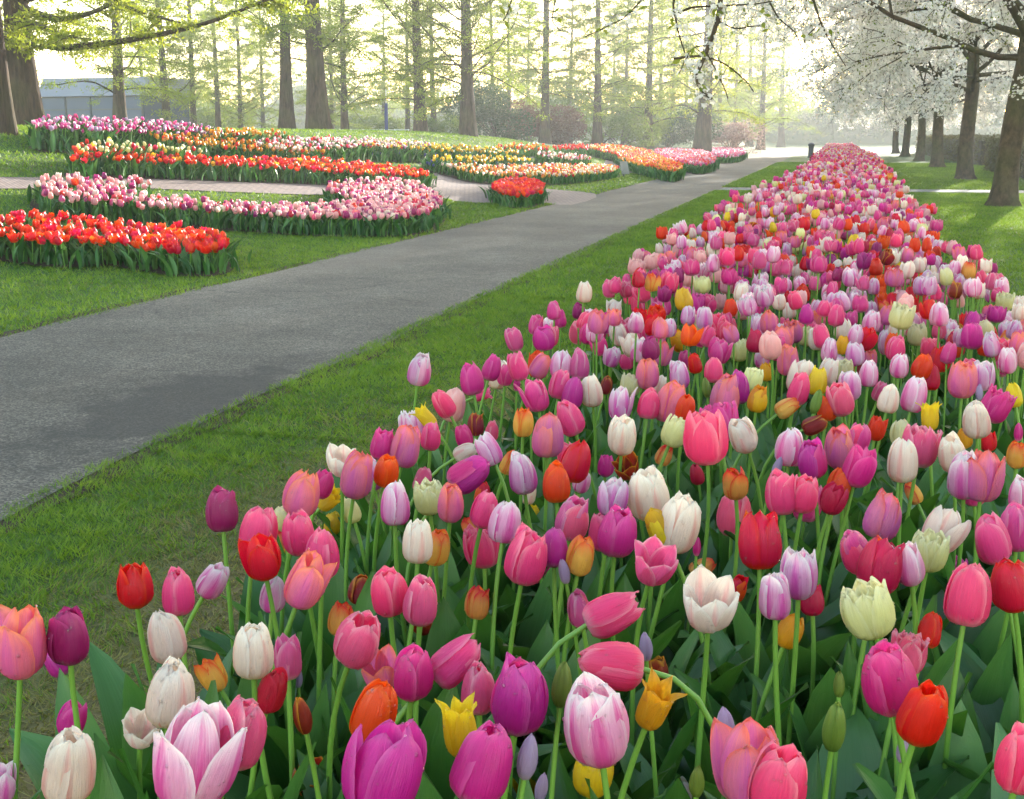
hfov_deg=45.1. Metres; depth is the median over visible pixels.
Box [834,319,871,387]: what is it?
tulip
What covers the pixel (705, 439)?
tulip
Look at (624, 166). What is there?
plant sign
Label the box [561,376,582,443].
tulip
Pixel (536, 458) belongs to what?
tulip
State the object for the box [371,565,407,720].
tulip
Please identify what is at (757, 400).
tulip
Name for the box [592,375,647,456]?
tulip
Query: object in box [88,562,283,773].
tulip
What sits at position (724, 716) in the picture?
tulip
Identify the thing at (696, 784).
tulip
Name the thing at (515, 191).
flower bed
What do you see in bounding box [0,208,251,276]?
flower bed
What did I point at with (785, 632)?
tulip
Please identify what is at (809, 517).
tulip
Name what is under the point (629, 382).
tulip
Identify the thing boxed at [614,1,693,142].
redwood tree
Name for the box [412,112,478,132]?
shrub
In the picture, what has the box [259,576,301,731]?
tulip
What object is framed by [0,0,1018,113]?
sky
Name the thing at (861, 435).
tulip
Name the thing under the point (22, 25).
redwood tree
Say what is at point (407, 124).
redwood tree
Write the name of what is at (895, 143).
cherry tree
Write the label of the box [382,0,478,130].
redwood tree
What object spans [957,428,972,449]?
tulip
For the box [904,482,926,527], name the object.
tulip
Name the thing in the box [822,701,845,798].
tulip
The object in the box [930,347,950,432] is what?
tulip
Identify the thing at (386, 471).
tulip
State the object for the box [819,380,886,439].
tulip
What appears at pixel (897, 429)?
tulip
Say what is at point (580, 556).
tulip
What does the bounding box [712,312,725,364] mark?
tulip
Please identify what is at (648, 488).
tulip
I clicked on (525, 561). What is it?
tulip
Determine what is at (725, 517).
tulip
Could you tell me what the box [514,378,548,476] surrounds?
tulip
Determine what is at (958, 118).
cherry tree
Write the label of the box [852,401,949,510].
tulip
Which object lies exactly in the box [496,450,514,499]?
tulip
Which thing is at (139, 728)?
tulip
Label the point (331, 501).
tulip
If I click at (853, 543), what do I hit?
tulip
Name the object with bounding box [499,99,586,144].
shrub
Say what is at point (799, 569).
tulip
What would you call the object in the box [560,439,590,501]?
tulip
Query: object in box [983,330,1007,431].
tulip
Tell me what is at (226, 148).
flower bed
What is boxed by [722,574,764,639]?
tulip
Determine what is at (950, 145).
clipped hedge
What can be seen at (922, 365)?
tulip
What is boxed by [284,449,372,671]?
tulip
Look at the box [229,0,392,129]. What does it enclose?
redwood tree
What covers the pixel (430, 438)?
tulip
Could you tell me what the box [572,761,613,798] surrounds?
tulip
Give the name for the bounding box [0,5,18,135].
redwood tree
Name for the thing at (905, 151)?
cherry tree
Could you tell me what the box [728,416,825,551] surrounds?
tulip
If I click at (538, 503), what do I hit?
tulip
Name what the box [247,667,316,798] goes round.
tulip
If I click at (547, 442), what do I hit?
tulip
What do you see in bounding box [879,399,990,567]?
tulip
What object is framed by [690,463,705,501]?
tulip
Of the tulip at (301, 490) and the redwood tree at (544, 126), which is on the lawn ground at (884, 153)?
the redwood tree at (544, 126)
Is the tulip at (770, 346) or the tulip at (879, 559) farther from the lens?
the tulip at (770, 346)
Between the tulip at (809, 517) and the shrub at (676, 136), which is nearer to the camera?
the tulip at (809, 517)
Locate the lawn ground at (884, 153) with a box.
[0,127,1023,798]
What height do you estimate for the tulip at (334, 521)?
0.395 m
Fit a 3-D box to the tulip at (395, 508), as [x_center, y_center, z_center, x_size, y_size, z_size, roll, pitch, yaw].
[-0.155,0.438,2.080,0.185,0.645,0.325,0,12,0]
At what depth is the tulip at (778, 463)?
2.29 m
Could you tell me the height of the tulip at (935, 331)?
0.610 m
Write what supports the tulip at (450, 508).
on the bed soil
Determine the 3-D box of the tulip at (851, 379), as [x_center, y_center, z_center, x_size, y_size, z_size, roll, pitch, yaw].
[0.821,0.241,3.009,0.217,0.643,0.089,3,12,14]
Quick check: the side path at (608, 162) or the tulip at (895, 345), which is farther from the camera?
the side path at (608, 162)
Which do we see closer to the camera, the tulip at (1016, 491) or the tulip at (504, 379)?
the tulip at (1016, 491)
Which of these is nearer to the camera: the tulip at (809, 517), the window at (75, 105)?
the tulip at (809, 517)
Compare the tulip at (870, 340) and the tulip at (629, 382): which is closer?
the tulip at (629, 382)
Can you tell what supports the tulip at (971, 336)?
on the bed soil
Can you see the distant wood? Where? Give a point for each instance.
(874, 133)
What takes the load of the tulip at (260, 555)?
on the bed soil
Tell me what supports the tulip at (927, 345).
on the bed soil
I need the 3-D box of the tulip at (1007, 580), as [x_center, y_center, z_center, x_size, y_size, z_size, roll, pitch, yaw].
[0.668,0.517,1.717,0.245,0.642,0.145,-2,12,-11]
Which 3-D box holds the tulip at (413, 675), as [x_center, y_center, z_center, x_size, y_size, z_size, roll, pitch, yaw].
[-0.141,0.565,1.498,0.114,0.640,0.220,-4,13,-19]
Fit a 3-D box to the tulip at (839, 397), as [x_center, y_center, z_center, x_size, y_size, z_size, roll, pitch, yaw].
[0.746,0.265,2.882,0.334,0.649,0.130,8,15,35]
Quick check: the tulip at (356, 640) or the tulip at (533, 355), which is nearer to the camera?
the tulip at (356, 640)
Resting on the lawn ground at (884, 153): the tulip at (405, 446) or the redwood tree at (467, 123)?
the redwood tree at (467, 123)
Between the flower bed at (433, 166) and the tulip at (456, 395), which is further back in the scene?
the flower bed at (433, 166)
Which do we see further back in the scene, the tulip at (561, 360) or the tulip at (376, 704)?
the tulip at (561, 360)
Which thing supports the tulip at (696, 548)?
on the bed soil
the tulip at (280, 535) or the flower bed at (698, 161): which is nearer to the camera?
the tulip at (280, 535)
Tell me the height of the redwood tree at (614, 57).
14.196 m
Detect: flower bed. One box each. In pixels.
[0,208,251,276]
[18,114,231,152]
[27,172,453,237]
[58,137,210,173]
[61,149,438,187]
[140,131,329,162]
[198,127,303,152]
[252,134,439,161]
[346,139,534,162]
[419,153,537,173]
[438,162,623,184]
[478,175,551,207]
[494,142,549,157]
[532,150,595,164]
[548,143,594,155]
[588,143,654,160]
[613,150,687,181]
[652,147,721,173]
[711,146,747,163]
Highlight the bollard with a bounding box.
[807,142,814,157]
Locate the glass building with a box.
[39,77,189,126]
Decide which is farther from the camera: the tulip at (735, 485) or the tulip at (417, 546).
the tulip at (735, 485)
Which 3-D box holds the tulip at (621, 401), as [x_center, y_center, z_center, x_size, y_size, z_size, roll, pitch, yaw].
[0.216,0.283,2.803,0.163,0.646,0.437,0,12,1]
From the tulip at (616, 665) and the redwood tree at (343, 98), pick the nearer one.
the tulip at (616, 665)
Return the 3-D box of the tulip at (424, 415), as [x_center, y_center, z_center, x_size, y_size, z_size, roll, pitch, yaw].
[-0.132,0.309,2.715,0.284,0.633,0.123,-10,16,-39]
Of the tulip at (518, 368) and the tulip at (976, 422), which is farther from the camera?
the tulip at (518, 368)
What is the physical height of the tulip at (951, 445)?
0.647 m
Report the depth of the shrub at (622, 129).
71.98 m
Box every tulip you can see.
[0,604,46,798]
[0,760,16,798]
[41,725,95,798]
[44,652,68,679]
[46,605,148,798]
[56,699,87,732]
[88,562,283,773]
[90,656,194,798]
[93,707,159,798]
[116,562,221,733]
[118,566,305,798]
[142,485,292,688]
[147,608,247,798]
[152,532,331,756]
[152,696,247,798]
[192,506,307,727]
[193,652,307,770]
[215,508,375,696]
[220,695,267,798]
[233,622,342,798]
[235,505,290,584]
[236,549,346,780]
[240,530,285,597]
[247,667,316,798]
[258,469,319,686]
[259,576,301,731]
[267,526,339,761]
[274,632,301,780]
[276,468,333,609]
[277,442,371,615]
[281,483,344,574]
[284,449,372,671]
[292,756,322,795]
[293,600,357,755]
[293,697,321,798]
[296,672,311,697]
[310,518,561,783]
[313,443,476,541]
[324,511,339,535]
[326,610,380,798]
[337,352,430,515]
[339,633,480,786]
[341,718,426,798]
[343,424,464,582]
[344,497,401,576]
[347,574,367,603]
[349,678,397,742]
[361,644,396,686]
[362,422,537,539]
[365,427,393,572]
[368,410,423,512]
[370,457,387,537]
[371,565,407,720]
[372,453,453,623]
[375,479,467,646]
[378,477,532,649]
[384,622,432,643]
[393,523,552,651]
[394,642,457,798]
[396,528,449,654]
[397,501,546,711]
[400,482,476,647]
[402,455,489,641]
[402,574,437,724]
[409,402,456,540]
[412,466,431,563]
[420,386,492,443]
[431,387,529,489]
[431,389,456,427]
[433,412,542,523]
[434,691,476,757]
[439,364,512,466]
[449,720,513,798]
[455,424,472,445]
[455,431,518,592]
[457,521,547,700]
[460,361,483,437]
[461,517,532,636]
[461,660,494,728]
[463,360,506,442]
[464,527,638,775]
[464,585,489,638]
[466,489,511,671]
[469,326,554,460]
[473,353,500,443]
[474,482,489,499]
[485,420,497,492]
[490,651,548,798]
[495,459,570,645]
[496,351,532,476]
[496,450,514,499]
[508,590,645,795]
[509,451,611,638]
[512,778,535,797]
[513,380,539,467]
[513,407,533,512]
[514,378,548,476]
[516,535,678,773]
[516,660,571,798]
[517,324,558,416]
[517,352,550,436]
[517,732,537,798]
[518,317,552,396]
[522,489,554,526]
[523,411,583,603]
[528,314,542,379]
[528,350,543,414]
[531,504,538,514]
[531,588,588,782]
[534,441,577,509]
[534,773,547,798]
[545,667,687,798]
[548,369,569,464]
[550,350,632,436]
[551,494,682,699]
[552,477,628,661]
[553,534,600,774]
[557,399,655,534]
[558,559,640,795]
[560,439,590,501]
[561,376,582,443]
[562,671,629,798]
[569,320,580,346]
[569,347,655,454]
[571,386,637,493]
[572,473,590,497]
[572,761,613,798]
[577,641,712,727]
[579,323,589,381]
[581,373,602,472]
[585,764,704,798]
[588,512,603,553]
[589,336,611,428]
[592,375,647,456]
[597,454,613,481]
[597,503,748,737]
[608,414,712,577]
[609,323,626,374]
[611,451,674,585]
[613,563,739,798]
[617,317,629,370]
[618,333,643,429]
[620,372,718,473]
[620,490,701,771]
[628,465,669,633]
[636,358,658,469]
[637,387,664,477]
[638,413,692,585]
[639,632,658,797]
[640,537,700,631]
[641,335,685,462]
[644,655,668,680]
[645,312,659,335]
[645,507,795,733]
[648,374,677,465]
[649,372,746,487]
[654,466,765,653]
[655,341,674,427]
[655,444,710,537]
[656,379,685,445]
[661,557,716,601]
[664,394,694,498]
[669,360,690,471]
[670,329,687,352]
[674,613,863,784]
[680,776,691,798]
[682,546,858,798]
[683,311,749,372]
[683,409,755,639]
[688,352,702,411]
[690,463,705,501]
[691,325,715,396]
[692,473,846,651]
[699,400,738,573]
[702,377,720,515]
[704,357,722,385]
[704,571,790,798]
[706,510,787,745]
[710,716,779,798]
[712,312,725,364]
[714,369,749,487]
[715,397,799,528]
[716,496,763,626]
[717,707,734,798]
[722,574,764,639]
[724,436,841,627]
[727,339,748,414]
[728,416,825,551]
[731,467,851,666]
[732,318,736,327]
[733,456,782,597]
[739,529,967,760]
[744,328,788,429]
[744,367,763,461]
[747,384,766,493]
[747,739,807,798]
[751,415,827,513]
[752,315,763,368]
[754,359,813,484]
[758,427,810,571]
[759,330,796,427]
[759,362,801,428]
[766,485,822,550]
[771,365,826,475]
[776,316,789,323]
[777,343,810,439]
[778,422,870,575]
[782,372,809,472]
[782,535,905,762]
[784,318,802,397]
[785,357,883,475]
[786,415,939,545]
[791,395,836,515]
[793,423,853,591]
[798,389,821,477]
[798,467,850,648]
[799,323,829,433]
[800,584,824,698]
[803,487,901,709]
[806,310,825,363]
[806,481,848,666]
[808,328,819,407]
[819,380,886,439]
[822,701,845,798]
[824,443,876,607]
[826,381,854,424]
[830,671,968,798]
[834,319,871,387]
[837,357,875,443]
[838,370,860,427]
[840,576,898,798]
[842,611,942,740]
[848,418,907,521]
[849,504,970,665]
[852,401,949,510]
[853,362,902,423]
[854,326,891,424]
[859,360,877,424]
[860,540,972,720]
[861,638,918,798]
[866,384,898,492]
[868,628,929,798]
[869,527,957,685]
[874,376,927,490]
[878,328,891,382]
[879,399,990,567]
[884,332,914,423]
[885,334,904,427]
[885,383,1017,513]
[887,437,917,601]
[890,353,937,477]
[895,679,948,798]
[896,741,908,786]
[899,431,988,606]
[902,423,942,519]
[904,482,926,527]
[909,353,932,478]
[918,317,930,355]
[920,337,939,401]
[925,362,939,404]
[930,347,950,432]
[931,500,1023,704]
[932,325,949,411]
[939,510,1018,683]
[942,562,991,786]
[943,557,1023,783]
[944,448,1023,652]
[946,330,964,399]
[946,382,1023,479]
[947,360,1007,497]
[947,450,977,566]
[955,555,967,568]
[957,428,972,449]
[961,322,999,435]
[964,499,983,564]
[966,440,1023,564]
[974,360,994,391]
[976,320,1019,392]
[976,384,1005,506]
[981,431,996,450]
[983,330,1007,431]
[992,347,1016,451]
[994,721,1023,798]
[1000,330,1014,381]
[1008,474,1023,684]
[1014,422,1022,473]
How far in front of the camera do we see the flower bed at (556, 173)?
30.64 m
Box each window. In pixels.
[41,97,67,122]
[66,97,91,120]
[91,96,112,122]
[125,96,143,121]
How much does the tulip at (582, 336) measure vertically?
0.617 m
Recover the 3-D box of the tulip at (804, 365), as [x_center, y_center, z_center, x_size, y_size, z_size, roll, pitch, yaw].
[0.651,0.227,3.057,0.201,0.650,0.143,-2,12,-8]
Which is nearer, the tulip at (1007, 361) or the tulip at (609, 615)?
the tulip at (609, 615)
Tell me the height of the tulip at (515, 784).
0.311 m
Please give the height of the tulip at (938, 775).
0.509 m
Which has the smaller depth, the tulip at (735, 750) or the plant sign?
the tulip at (735, 750)
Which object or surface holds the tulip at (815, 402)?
on the bed soil
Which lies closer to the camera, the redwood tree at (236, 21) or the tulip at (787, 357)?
the tulip at (787, 357)
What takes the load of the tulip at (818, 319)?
on the bed soil
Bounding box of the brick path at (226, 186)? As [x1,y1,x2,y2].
[0,177,448,194]
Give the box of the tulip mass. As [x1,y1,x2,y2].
[534,142,1023,450]
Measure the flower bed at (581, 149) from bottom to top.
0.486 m
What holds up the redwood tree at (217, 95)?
on the lawn ground at (884, 153)
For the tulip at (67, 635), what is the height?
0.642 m
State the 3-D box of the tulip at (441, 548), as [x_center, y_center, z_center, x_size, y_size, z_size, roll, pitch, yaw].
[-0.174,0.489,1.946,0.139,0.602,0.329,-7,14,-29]
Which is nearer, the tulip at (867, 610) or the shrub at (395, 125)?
the tulip at (867, 610)
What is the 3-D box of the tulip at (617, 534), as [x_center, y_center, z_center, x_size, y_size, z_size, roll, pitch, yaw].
[0.208,0.461,1.971,0.345,0.646,0.197,2,12,7]
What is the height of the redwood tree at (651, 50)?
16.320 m
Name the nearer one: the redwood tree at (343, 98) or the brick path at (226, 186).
the brick path at (226, 186)
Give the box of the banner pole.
[384,89,387,129]
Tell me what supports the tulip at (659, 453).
on the bed soil
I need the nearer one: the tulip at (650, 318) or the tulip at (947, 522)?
the tulip at (947, 522)
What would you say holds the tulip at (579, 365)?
on the bed soil
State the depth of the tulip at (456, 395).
2.92 m
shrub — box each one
[189,96,246,127]
[189,100,276,127]
[334,99,412,130]
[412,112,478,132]
[438,79,535,140]
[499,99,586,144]
[520,77,679,145]
[581,110,662,148]
[627,103,724,146]
[712,118,767,153]
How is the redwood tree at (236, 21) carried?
on the lawn ground at (884, 153)
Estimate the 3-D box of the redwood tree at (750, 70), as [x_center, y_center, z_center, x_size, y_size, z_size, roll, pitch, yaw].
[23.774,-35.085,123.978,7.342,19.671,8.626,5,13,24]
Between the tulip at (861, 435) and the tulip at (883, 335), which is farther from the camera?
the tulip at (883, 335)
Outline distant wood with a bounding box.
[35,55,1005,143]
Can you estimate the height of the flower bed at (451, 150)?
0.720 m
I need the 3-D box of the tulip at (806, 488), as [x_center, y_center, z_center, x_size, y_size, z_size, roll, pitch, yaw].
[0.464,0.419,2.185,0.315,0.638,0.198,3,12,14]
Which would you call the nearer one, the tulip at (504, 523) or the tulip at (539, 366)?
the tulip at (504, 523)
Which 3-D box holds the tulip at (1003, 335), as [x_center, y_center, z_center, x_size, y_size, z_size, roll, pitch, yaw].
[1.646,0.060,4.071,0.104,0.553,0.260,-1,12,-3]
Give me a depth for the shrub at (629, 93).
81.12 m
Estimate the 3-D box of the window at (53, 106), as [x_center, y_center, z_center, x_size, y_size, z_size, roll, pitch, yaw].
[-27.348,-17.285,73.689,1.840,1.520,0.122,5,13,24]
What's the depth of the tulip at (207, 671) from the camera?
1.72 m
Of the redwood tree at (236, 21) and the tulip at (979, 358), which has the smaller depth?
the tulip at (979, 358)
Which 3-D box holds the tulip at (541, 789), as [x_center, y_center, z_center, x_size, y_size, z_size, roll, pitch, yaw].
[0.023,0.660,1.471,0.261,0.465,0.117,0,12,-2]
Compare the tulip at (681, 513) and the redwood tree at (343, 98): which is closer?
the tulip at (681, 513)
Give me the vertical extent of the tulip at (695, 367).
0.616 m
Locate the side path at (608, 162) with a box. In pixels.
[604,160,631,172]
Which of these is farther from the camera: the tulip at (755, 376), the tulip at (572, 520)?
the tulip at (755, 376)
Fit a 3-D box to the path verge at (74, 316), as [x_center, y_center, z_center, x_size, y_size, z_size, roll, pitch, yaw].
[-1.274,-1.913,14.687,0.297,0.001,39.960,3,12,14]
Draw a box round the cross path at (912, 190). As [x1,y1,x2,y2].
[719,187,1023,192]
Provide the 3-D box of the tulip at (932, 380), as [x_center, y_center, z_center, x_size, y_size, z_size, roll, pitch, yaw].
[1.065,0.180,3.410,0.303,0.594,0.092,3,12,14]
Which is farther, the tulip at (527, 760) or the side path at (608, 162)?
the side path at (608, 162)
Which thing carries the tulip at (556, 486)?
on the bed soil
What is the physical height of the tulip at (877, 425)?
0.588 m
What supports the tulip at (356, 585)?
on the bed soil
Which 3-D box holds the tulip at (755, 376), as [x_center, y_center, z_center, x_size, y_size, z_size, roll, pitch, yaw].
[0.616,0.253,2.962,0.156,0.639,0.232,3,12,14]
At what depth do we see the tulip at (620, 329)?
4.07 m
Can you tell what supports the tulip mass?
on the bed soil
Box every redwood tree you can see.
[0,0,319,125]
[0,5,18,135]
[38,0,202,123]
[87,0,224,126]
[110,0,177,76]
[140,0,250,124]
[171,0,257,127]
[186,1,279,128]
[198,0,384,128]
[218,0,305,129]
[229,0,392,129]
[270,0,380,129]
[290,0,413,129]
[338,0,521,131]
[347,0,413,125]
[361,0,443,130]
[365,0,562,136]
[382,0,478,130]
[448,0,539,136]
[458,0,554,129]
[475,0,604,143]
[495,0,560,141]
[535,0,669,145]
[539,0,612,143]
[571,0,732,148]
[575,5,642,141]
[588,0,667,142]
[612,0,772,151]
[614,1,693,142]
[642,0,697,134]
[657,0,723,139]
[680,1,758,142]
[712,0,774,146]
[712,0,786,146]
[721,0,824,149]
[757,0,825,146]
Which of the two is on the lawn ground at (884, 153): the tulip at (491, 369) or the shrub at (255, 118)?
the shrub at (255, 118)
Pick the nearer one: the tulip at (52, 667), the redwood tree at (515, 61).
the tulip at (52, 667)
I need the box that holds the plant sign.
[620,161,629,176]
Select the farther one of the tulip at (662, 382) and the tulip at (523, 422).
the tulip at (662, 382)
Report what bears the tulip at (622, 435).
on the bed soil
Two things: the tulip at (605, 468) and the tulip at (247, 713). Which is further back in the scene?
the tulip at (605, 468)
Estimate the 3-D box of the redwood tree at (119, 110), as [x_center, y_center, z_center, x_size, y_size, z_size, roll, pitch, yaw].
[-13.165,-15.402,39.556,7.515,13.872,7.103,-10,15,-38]
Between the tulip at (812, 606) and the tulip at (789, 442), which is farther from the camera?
the tulip at (789, 442)
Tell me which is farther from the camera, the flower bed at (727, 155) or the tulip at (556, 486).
the flower bed at (727, 155)
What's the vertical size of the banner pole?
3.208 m
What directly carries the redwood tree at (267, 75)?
on the lawn ground at (884, 153)
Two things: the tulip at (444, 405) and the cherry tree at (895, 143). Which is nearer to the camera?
the tulip at (444, 405)
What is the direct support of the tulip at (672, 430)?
on the bed soil
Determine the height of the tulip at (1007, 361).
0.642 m
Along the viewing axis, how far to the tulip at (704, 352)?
4.37 m
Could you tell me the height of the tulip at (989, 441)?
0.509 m
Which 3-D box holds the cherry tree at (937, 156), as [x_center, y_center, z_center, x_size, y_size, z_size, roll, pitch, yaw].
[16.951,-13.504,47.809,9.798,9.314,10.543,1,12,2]
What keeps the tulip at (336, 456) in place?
on the bed soil
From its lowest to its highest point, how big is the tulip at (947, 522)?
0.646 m
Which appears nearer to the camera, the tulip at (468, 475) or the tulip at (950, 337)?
the tulip at (468, 475)
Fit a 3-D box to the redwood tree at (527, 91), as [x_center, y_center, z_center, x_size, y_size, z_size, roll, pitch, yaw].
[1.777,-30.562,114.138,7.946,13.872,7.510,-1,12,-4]
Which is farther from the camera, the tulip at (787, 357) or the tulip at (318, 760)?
the tulip at (787, 357)
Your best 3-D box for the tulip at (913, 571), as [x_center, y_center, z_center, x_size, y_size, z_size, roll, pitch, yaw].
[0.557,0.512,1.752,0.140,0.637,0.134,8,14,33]
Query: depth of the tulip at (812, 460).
2.24 m
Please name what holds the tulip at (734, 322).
on the bed soil
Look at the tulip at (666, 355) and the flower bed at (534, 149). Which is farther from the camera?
the flower bed at (534, 149)
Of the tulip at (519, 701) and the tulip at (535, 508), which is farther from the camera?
the tulip at (535, 508)
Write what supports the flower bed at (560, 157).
on the lawn ground at (884, 153)
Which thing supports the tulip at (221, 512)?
on the bed soil
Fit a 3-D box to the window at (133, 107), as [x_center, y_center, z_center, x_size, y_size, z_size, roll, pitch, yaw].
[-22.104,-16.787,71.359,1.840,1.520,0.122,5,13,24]
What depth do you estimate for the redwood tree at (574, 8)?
100.03 m
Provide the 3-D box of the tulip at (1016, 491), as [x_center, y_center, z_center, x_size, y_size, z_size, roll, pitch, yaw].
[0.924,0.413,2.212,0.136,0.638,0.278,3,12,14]
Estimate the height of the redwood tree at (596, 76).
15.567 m
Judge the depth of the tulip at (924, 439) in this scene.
2.33 m
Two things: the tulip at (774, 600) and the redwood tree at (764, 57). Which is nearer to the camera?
the tulip at (774, 600)
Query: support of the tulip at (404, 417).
on the bed soil
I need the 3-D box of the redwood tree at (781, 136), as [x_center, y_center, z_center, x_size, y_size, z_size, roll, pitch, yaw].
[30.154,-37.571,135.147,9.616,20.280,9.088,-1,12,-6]
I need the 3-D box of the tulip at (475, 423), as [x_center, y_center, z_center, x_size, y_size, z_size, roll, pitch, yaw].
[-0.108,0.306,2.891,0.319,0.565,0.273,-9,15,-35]
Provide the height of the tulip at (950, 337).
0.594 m
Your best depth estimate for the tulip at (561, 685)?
1.33 m
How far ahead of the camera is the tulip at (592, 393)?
2.86 m
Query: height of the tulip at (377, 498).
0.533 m
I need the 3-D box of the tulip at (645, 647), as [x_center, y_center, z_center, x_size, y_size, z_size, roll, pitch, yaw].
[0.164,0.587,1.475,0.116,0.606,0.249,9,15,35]
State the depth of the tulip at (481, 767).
1.15 m
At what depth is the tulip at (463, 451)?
2.60 m
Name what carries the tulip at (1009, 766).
on the bed soil
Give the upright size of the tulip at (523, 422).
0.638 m
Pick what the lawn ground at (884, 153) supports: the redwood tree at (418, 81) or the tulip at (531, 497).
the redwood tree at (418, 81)
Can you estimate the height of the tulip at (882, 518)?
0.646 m
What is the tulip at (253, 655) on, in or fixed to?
on the bed soil
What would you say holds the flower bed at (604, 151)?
on the lawn ground at (884, 153)
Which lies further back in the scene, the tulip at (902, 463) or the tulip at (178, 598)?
the tulip at (902, 463)
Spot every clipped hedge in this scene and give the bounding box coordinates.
[914,132,999,165]
[981,134,1023,179]
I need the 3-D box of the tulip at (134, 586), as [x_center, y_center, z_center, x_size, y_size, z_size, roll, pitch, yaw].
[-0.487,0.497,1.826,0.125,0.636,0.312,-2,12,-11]
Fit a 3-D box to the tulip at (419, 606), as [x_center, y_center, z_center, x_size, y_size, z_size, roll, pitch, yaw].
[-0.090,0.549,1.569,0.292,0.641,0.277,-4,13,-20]
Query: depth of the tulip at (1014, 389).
2.85 m
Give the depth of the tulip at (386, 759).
1.13 m
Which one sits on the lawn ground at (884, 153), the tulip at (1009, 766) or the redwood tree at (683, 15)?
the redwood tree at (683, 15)
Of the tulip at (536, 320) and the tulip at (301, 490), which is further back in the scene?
the tulip at (536, 320)
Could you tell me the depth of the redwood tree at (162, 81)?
55.87 m
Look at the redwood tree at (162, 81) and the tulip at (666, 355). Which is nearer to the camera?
the tulip at (666, 355)
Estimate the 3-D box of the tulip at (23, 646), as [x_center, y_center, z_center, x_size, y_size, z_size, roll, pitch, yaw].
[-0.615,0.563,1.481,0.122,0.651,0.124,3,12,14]
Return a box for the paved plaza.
[420,163,595,204]
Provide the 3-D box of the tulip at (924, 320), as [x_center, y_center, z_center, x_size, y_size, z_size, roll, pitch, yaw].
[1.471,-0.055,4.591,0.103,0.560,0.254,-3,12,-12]
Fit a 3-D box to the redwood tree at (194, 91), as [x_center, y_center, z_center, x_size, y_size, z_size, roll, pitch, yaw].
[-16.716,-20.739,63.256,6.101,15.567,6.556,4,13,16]
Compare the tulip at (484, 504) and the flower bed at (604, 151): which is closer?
the tulip at (484, 504)
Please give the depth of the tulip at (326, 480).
2.29 m
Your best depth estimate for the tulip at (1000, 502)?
2.84 m
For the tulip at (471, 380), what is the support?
on the bed soil
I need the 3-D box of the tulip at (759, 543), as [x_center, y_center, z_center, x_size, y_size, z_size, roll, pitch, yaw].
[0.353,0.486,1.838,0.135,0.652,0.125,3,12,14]
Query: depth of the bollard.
70.67 m
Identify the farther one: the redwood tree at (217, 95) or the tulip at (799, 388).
the redwood tree at (217, 95)
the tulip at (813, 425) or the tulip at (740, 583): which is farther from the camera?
the tulip at (813, 425)
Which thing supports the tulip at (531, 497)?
on the bed soil
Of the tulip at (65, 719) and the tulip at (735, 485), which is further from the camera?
the tulip at (735, 485)
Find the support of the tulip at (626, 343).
on the bed soil
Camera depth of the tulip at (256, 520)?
1.84 m
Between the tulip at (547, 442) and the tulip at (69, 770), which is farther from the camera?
the tulip at (547, 442)
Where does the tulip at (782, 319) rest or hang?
on the bed soil
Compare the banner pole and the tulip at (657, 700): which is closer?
the tulip at (657, 700)
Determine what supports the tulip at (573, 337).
on the bed soil
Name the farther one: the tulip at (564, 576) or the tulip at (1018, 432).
the tulip at (1018, 432)
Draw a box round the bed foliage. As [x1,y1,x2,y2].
[9,334,1023,798]
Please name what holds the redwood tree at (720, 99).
on the lawn ground at (884, 153)
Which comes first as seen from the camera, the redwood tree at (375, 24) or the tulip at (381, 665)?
the tulip at (381, 665)
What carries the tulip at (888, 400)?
on the bed soil
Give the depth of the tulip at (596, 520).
2.33 m
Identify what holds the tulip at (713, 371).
on the bed soil
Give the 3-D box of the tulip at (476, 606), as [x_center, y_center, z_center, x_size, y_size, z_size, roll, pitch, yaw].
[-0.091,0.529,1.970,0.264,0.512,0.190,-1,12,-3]
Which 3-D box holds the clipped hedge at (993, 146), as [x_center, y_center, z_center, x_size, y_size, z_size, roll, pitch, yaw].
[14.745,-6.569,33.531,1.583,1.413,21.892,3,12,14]
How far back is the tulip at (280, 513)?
2.39 m
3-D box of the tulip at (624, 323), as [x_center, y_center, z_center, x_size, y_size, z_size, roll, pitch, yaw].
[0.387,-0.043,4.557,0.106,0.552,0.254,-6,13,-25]
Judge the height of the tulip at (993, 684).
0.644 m
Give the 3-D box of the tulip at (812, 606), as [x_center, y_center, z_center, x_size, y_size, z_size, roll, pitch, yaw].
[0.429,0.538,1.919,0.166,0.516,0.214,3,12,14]
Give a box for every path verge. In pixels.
[0,181,646,336]
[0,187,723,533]
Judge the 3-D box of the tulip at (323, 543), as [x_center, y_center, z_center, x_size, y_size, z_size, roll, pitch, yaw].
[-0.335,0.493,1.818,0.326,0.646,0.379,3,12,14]
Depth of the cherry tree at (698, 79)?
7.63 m
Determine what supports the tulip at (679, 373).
on the bed soil
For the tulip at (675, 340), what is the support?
on the bed soil
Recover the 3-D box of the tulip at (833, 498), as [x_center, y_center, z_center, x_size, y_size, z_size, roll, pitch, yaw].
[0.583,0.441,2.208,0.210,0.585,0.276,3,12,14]
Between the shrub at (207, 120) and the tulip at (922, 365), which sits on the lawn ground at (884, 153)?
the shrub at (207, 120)
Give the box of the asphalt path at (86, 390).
[0,150,804,520]
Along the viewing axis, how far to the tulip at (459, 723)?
1.23 m
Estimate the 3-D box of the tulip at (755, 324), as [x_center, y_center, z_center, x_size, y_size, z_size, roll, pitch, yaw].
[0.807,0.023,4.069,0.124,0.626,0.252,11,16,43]
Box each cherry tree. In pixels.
[499,0,848,108]
[721,0,1023,206]
[776,0,1023,179]
[809,3,1017,160]
[815,0,1019,167]
[829,53,966,156]
[837,96,954,153]
[955,89,1009,125]
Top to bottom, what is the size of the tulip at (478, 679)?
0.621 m

